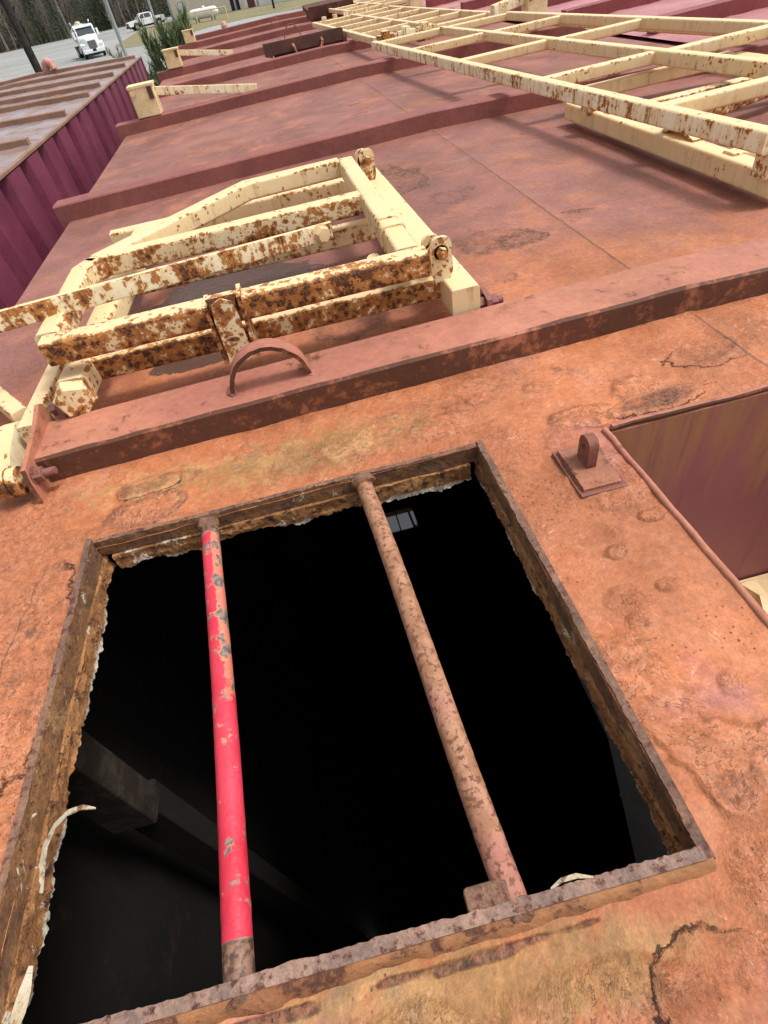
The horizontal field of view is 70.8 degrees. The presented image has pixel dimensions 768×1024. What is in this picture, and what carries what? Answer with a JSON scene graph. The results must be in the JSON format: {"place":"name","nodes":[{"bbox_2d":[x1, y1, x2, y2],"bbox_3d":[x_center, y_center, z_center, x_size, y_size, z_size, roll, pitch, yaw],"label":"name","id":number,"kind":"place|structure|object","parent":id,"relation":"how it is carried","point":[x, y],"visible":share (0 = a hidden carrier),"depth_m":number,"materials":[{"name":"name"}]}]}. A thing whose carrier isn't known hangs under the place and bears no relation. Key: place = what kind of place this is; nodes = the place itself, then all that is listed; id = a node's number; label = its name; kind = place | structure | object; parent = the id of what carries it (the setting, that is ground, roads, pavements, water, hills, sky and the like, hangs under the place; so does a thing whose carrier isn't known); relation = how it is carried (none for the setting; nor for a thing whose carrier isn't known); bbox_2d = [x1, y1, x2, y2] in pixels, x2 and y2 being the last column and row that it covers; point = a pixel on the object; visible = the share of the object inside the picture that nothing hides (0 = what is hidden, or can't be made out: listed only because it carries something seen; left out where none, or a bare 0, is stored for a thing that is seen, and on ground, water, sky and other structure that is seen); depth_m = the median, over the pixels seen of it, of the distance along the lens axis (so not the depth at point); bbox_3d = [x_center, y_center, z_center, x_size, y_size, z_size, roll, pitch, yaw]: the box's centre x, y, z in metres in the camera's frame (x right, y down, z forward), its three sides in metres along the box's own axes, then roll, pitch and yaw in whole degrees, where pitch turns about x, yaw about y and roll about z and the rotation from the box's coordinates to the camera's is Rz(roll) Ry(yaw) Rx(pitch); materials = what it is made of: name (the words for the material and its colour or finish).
{"place":"outdoors","nodes":[
{"label":"outdoors","id":0,"kind":"place"},
{"bbox_2d":[1,11,169,52],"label":"forest floor","id":1,"kind":"structure","parent":0,"point":[61,39],"depth_m":137.69,"materials":[{"name":"brown soil"}]},
{"bbox_2d":[0,32,8,51],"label":"bare tree","id":2,"kind":"object","parent":1,"relation":"on","point":[4,43],"visible":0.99,"depth_m":133.63,"materials":[{"name":"grey plant"}]},
{"bbox_2d":[0,26,11,49],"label":"bare tree","id":3,"kind":"object","parent":1,"relation":"on","point":[7,41],"visible":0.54,"depth_m":138.82,"materials":[{"name":"grey plant"}]},
{"bbox_2d":[0,3,17,48],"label":"bare tree","id":4,"kind":"object","parent":1,"relation":"on","point":[8,29],"visible":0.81,"depth_m":133.63,"materials":[{"name":"grey plant"}]},
{"bbox_2d":[1,5,20,47],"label":"pine tree","id":5,"kind":"object","parent":1,"relation":"on","point":[10,25],"visible":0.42,"depth_m":135.68,"materials":[{"name":"green plant"}]},
{"bbox_2d":[10,1,29,45],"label":"pine tree","id":6,"kind":"object","parent":1,"relation":"on","point":[20,24],"visible":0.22,"depth_m":137.32,"materials":[{"name":"green plant"}]},
{"bbox_2d":[11,0,30,43],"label":"bare tree","id":7,"kind":"object","parent":1,"relation":"on","point":[19,20],"visible":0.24,"depth_m":136.83,"materials":[{"name":"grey plant"}]},
{"bbox_2d":[11,0,32,45],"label":"bare tree","id":8,"kind":"object","parent":1,"relation":"on","point":[23,22],"visible":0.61,"depth_m":135.24,"materials":[{"name":"grey plant"}]},
{"bbox_2d":[12,0,35,44],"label":"bare tree","id":9,"kind":"object","parent":1,"relation":"on","point":[28,30],"visible":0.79,"depth_m":133.80,"materials":[{"name":"grey plant"}]},
{"bbox_2d":[14,0,40,43],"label":"bare tree","id":10,"kind":"object","parent":1,"relation":"on","point":[28,20],"visible":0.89,"depth_m":133.86,"materials":[{"name":"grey plant"}]},
{"bbox_2d":[20,0,46,43],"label":"pine tree","id":11,"kind":"object","parent":1,"relation":"on","point":[23,4],"visible":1,"depth_m":133.37,"materials":[{"name":"green plant"}]},
{"bbox_2d":[21,0,48,42],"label":"pine tree","id":12,"kind":"object","parent":1,"relation":"on","point":[36,23],"visible":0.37,"depth_m":136.52,"materials":[{"name":"green plant"}]},
{"bbox_2d":[25,0,52,41],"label":"pine tree","id":13,"kind":"object","parent":1,"relation":"on","point":[34,10],"visible":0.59,"depth_m":135.77,"materials":[{"name":"green plant"}]},
{"bbox_2d":[28,0,50,41],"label":"bare tree","id":14,"kind":"object","parent":1,"relation":"on","point":[39,15],"visible":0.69,"depth_m":134.13,"materials":[{"name":"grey plant"}]},
{"bbox_2d":[31,0,52,41],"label":"bare tree","id":15,"kind":"object","parent":1,"relation":"on","point":[46,28],"visible":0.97,"depth_m":133.66,"materials":[{"name":"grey plant"}]},
{"bbox_2d":[33,0,57,40],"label":"bare tree","id":16,"kind":"object","parent":1,"relation":"on","point":[50,26],"visible":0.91,"depth_m":133.22,"materials":[{"name":"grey plant"}]},
{"bbox_2d":[41,0,69,39],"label":"pine tree","id":17,"kind":"object","parent":1,"relation":"on","point":[49,10],"visible":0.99,"depth_m":132.99,"materials":[{"name":"green plant"}]},
{"bbox_2d":[47,0,66,38],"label":"bare tree","id":18,"kind":"object","parent":1,"relation":"on","point":[63,32],"visible":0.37,"depth_m":136.32,"materials":[{"name":"grey plant"}]},
{"bbox_2d":[48,0,68,38],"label":"bare tree","id":19,"kind":"object","parent":1,"relation":"on","point":[62,26],"visible":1,"depth_m":133.09,"materials":[{"name":"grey plant"}]},
{"bbox_2d":[51,0,71,37],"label":"bare tree","id":20,"kind":"object","parent":1,"relation":"on","point":[63,20],"visible":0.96,"depth_m":132.62,"materials":[{"name":"grey plant"}]},
{"bbox_2d":[52,1,70,37],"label":"pine tree","id":21,"kind":"object","parent":1,"relation":"on","point":[64,17],"visible":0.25,"depth_m":136.03,"materials":[{"name":"green plant"}]},
{"bbox_2d":[59,0,74,23],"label":"bare tree","id":22,"kind":"object","parent":1,"relation":"on","point":[68,11],"visible":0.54,"depth_m":136.46,"materials":[{"name":"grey plant"}]},
{"bbox_2d":[59,0,75,25],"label":"bare tree","id":23,"kind":"object","parent":1,"relation":"on","point":[66,13],"visible":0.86,"depth_m":133.41,"materials":[{"name":"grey plant"}]},
{"bbox_2d":[65,0,81,21],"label":"bare tree","id":24,"kind":"object","parent":1,"relation":"on","point":[73,11],"visible":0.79,"depth_m":135.50,"materials":[{"name":"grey plant"}]},
{"bbox_2d":[71,0,95,27],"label":"pine tree","id":25,"kind":"object","parent":1,"relation":"on","point":[76,9],"visible":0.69,"depth_m":132.85,"materials":[{"name":"green plant"}]},
{"bbox_2d":[0,0,169,52],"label":"brushwood","id":26,"kind":"object","parent":1,"relation":"on","point":[34,38],"visible":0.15,"depth_m":137.56,"materials":[{"name":"brown plant"}]},
{"bbox_2d":[0,0,170,45],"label":"undergrowth","id":27,"kind":"object","parent":1,"relation":"on","point":[74,17],"visible":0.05,"depth_m":143.60,"materials":[{"name":"brown plant"}]},
{"bbox_2d":[80,0,102,29],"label":"pine tree","id":28,"kind":"object","parent":1,"relation":"on","point":[89,12],"visible":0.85,"depth_m":133.72,"materials":[{"name":"green plant"}]},
{"bbox_2d":[90,0,111,29],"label":"pine tree","id":29,"kind":"object","parent":1,"relation":"on","point":[96,7],"visible":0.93,"depth_m":134.95,"materials":[{"name":"green plant"}]},
{"bbox_2d":[97,0,108,29],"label":"pine tree","id":30,"kind":"object","parent":1,"relation":"on","point":[103,14],"visible":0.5,"depth_m":136.60,"materials":[{"name":"green plant"}]},
{"bbox_2d":[97,0,113,28],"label":"bare tree","id":31,"kind":"object","parent":1,"relation":"on","point":[107,14],"visible":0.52,"depth_m":134.11,"materials":[{"name":"grey plant"}]},
{"bbox_2d":[99,0,121,27],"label":"pine tree","id":32,"kind":"object","parent":1,"relation":"on","point":[112,12],"visible":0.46,"depth_m":136.59,"materials":[{"name":"green plant"}]},
{"bbox_2d":[108,0,121,26],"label":"bare tree","id":33,"kind":"object","parent":1,"relation":"on","point":[114,11],"visible":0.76,"depth_m":135.68,"materials":[{"name":"grey plant"}]},
{"bbox_2d":[111,0,122,25],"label":"bare tree","id":34,"kind":"object","parent":1,"relation":"on","point":[114,5],"visible":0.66,"depth_m":136.03,"materials":[{"name":"grey plant"}]},
{"bbox_2d":[116,0,125,25],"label":"bare tree","id":35,"kind":"object","parent":1,"relation":"on","point":[121,13],"visible":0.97,"depth_m":135.21,"materials":[{"name":"grey plant"}]},
{"bbox_2d":[121,0,132,20],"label":"bare tree","id":36,"kind":"object","parent":1,"relation":"on","point":[127,8],"visible":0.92,"depth_m":135.71,"materials":[{"name":"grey plant"}]},
{"bbox_2d":[126,0,144,19],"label":"pine tree","id":37,"kind":"object","parent":1,"relation":"on","point":[134,9],"visible":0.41,"depth_m":137.19,"materials":[{"name":"green plant"}]},
{"bbox_2d":[128,0,145,20],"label":"pine tree","id":38,"kind":"object","parent":1,"relation":"on","point":[139,4],"visible":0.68,"depth_m":135.16,"materials":[{"name":"green plant"}]},
{"bbox_2d":[147,0,167,15],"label":"pine tree","id":39,"kind":"object","parent":1,"relation":"on","point":[154,3],"visible":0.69,"depth_m":135.01,"materials":[{"name":"green plant"}]},
{"bbox_2d":[160,0,169,15],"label":"pine tree","id":40,"kind":"object","parent":1,"relation":"on","point":[165,7],"visible":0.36,"depth_m":135.46,"materials":[{"name":"green plant"}]},
{"bbox_2d":[0,0,353,81],"bbox_3d":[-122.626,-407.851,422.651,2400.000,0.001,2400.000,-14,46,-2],"label":"gravel yard","id":41,"kind":"structure","parent":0,"point":[17,63],"depth_m":73.97,"materials":[{"name":"grey gravel"}]},
{"bbox_2d":[0,0,42,72],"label":"utility pole","id":42,"kind":"object","parent":41,"relation":"on","point":[19,31],"visible":0.48,"depth_m":22.81,"materials":[{"name":"brown wood"}]},
{"bbox_2d":[0,55,149,309],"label":"storage tank","id":43,"kind":"object","parent":41,"relation":"on","point":[60,139],"visible":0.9,"depth_m":3.48,"materials":[{"name":"metal"}]},
{"bbox_2d":[0,0,165,44],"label":"wood","id":44,"kind":"object","parent":41,"relation":"on","point":[80,6],"visible":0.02,"depth_m":145.85,"materials":[{"name":"brown plant"}]},
{"bbox_2d":[69,19,105,58],"bbox_3d":[-34.570,-54.801,62.625,2.860,3.150,9.252,-27,47,-14],"label":"tank truck","id":45,"kind":"object","parent":41,"relation":"on","point":[85,38],"visible":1,"depth_m":60.50,"materials":[{"name":"white metal"}]},
{"bbox_2d":[105,47,122,57],"bbox_3d":[-10.098,-16.848,21.424,1.009,2.636,0.786,-14,46,-2],"label":"weedy shrub","id":46,"kind":"object","parent":41,"relation":"on","point":[110,54],"visible":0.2,"depth_m":20.59,"materials":[{"name":"green plant"}]},
{"bbox_2d":[103,0,127,55],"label":"light pole","id":47,"kind":"object","parent":41,"relation":"on","point":[109,11],"visible":0.48,"depth_m":23.28,"materials":[{"name":"metal"}]},
{"bbox_2d":[147,0,161,38],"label":"steel pole","id":48,"kind":"object","parent":41,"relation":"on","point":[150,7],"visible":0.41,"depth_m":42.16,"materials":[{"name":"grey metal"}]},
{"bbox_2d":[135,3,191,85],"bbox_3d":[-3.430,-6.958,9.909,1.942,3.525,1.891,-14,46,-2],"label":"young pine","id":49,"kind":"object","parent":41,"relation":"on","point":[176,39],"visible":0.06,"depth_m":8.78,"materials":[{"name":"green plant"}]},
{"bbox_2d":[0,0,767,1023],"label":"storage tank","id":50,"kind":"object","parent":41,"relation":"on","point":[388,666],"visible":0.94,"depth_m":0.81,"materials":[{"name":"metal"}]},
{"bbox_2d":[0,364,65,497],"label":"folded guardrail","id":51,"kind":"object","parent":50,"relation":"on","point":[14,436],"visible":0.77,"depth_m":0.80,"materials":[{"name":"beige metal"}]},
{"bbox_2d":[181,28,195,43],"bbox_3d":[-2.240,-5.468,6.211,0.128,0.114,0.112,-14,46,-2],"label":"guardrail post","id":52,"kind":"object","parent":50,"relation":"on","point":[188,35],"visible":1,"depth_m":6.18,"materials":[{"name":"metal"}]},
{"bbox_2d":[126,80,256,118],"bbox_3d":[-0.960,-2.140,2.739,0.627,0.135,0.112,-14,46,-2],"label":"guardrail post","id":53,"kind":"object","parent":50,"relation":"on","point":[144,96],"visible":0.97,"depth_m":2.72,"materials":[{"name":"metal"}]},
{"bbox_2d":[161,46,232,68],"bbox_3d":[-1.498,-3.707,4.364,0.547,0.125,0.112,-14,46,-2],"label":"guardrail post","id":54,"kind":"object","parent":50,"relation":"on","point":[172,57],"visible":0.98,"depth_m":4.35,"materials":[{"name":"metal"}]},
{"bbox_2d":[0,148,503,418],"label":"folded guardrail","id":55,"kind":"object","parent":50,"relation":"on","point":[289,214],"visible":0.97,"depth_m":0.86,"materials":[{"name":"beige metal"}]},
{"bbox_2d":[328,0,407,14],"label":"folded handrail panel","id":56,"kind":"object","parent":50,"relation":"on","point":[360,5],"visible":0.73,"depth_m":5.40,"materials":[{"name":"beige metal"}]},
{"bbox_2d":[408,0,422,6],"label":"guardrail post","id":57,"kind":"object","parent":50,"relation":"on","point":[415,3],"visible":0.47,"depth_m":4.92,"materials":[{"name":"metal"}]},
{"bbox_2d":[312,0,524,43],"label":"folded handrail panel","id":58,"kind":"object","parent":50,"relation":"on","point":[367,26],"visible":0.88,"depth_m":3.82,"materials":[{"name":"beige metal"}]},
{"bbox_2d":[521,0,547,11],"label":"guardrail post","id":59,"kind":"object","parent":50,"relation":"on","point":[535,6],"visible":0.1,"depth_m":3.10,"materials":[{"name":"metal"}]},
{"bbox_2d":[371,11,767,199],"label":"folded handrail panel","id":60,"kind":"object","parent":50,"relation":"on","point":[679,128],"visible":1,"depth_m":1.59,"materials":[{"name":"beige metal"}]},
{"bbox_2d":[620,573,767,796],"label":"stair","id":61,"kind":"object","parent":50,"relation":"in","point":[756,587],"visible":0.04,"depth_m":0.96,"materials":[{"name":"beige metal"}]},
{"bbox_2d":[396,0,767,45],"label":"storage tank","id":62,"kind":"object","parent":41,"relation":"on","point":[744,9],"visible":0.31,"depth_m":2.98,"materials":[{"name":"metal"}]},
{"bbox_2d":[116,0,323,47],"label":"grass verge","id":63,"kind":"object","parent":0,"point":[134,39],"depth_m":80.18,"materials":[{"name":"beige plant"}]},
{"bbox_2d":[126,11,165,30],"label":"pickup truck","id":64,"kind":"object","parent":63,"relation":"on","point":[147,19],"visible":0.75,"depth_m":100.76,"materials":[{"name":"white paint"}]},
{"bbox_2d":[189,5,217,22],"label":"propane tank","id":65,"kind":"object","parent":63,"relation":"on","point":[204,14],"visible":0.85,"depth_m":83.39,"materials":[{"name":"white metal"}]},
{"bbox_2d":[180,6,227,23],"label":"pipe guard","id":66,"kind":"object","parent":63,"relation":"on","point":[207,10],"visible":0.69,"depth_m":81.19,"materials":[{"name":"yellow paint"}]},
{"bbox_2d":[167,0,287,21],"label":"metal building","id":67,"kind":"structure","parent":63,"relation":"on","point":[229,5],"depth_m":98.08,"materials":[{"name":"beige metal"}]},
{"bbox_2d":[177,2,187,19],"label":"door","id":68,"kind":"structure","parent":67,"relation":"in","point":[179,4],"depth_m":100.20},
{"bbox_2d":[247,0,255,7],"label":"door","id":69,"kind":"structure","parent":67,"relation":"in","point":[251,3],"depth_m":95.85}
]}

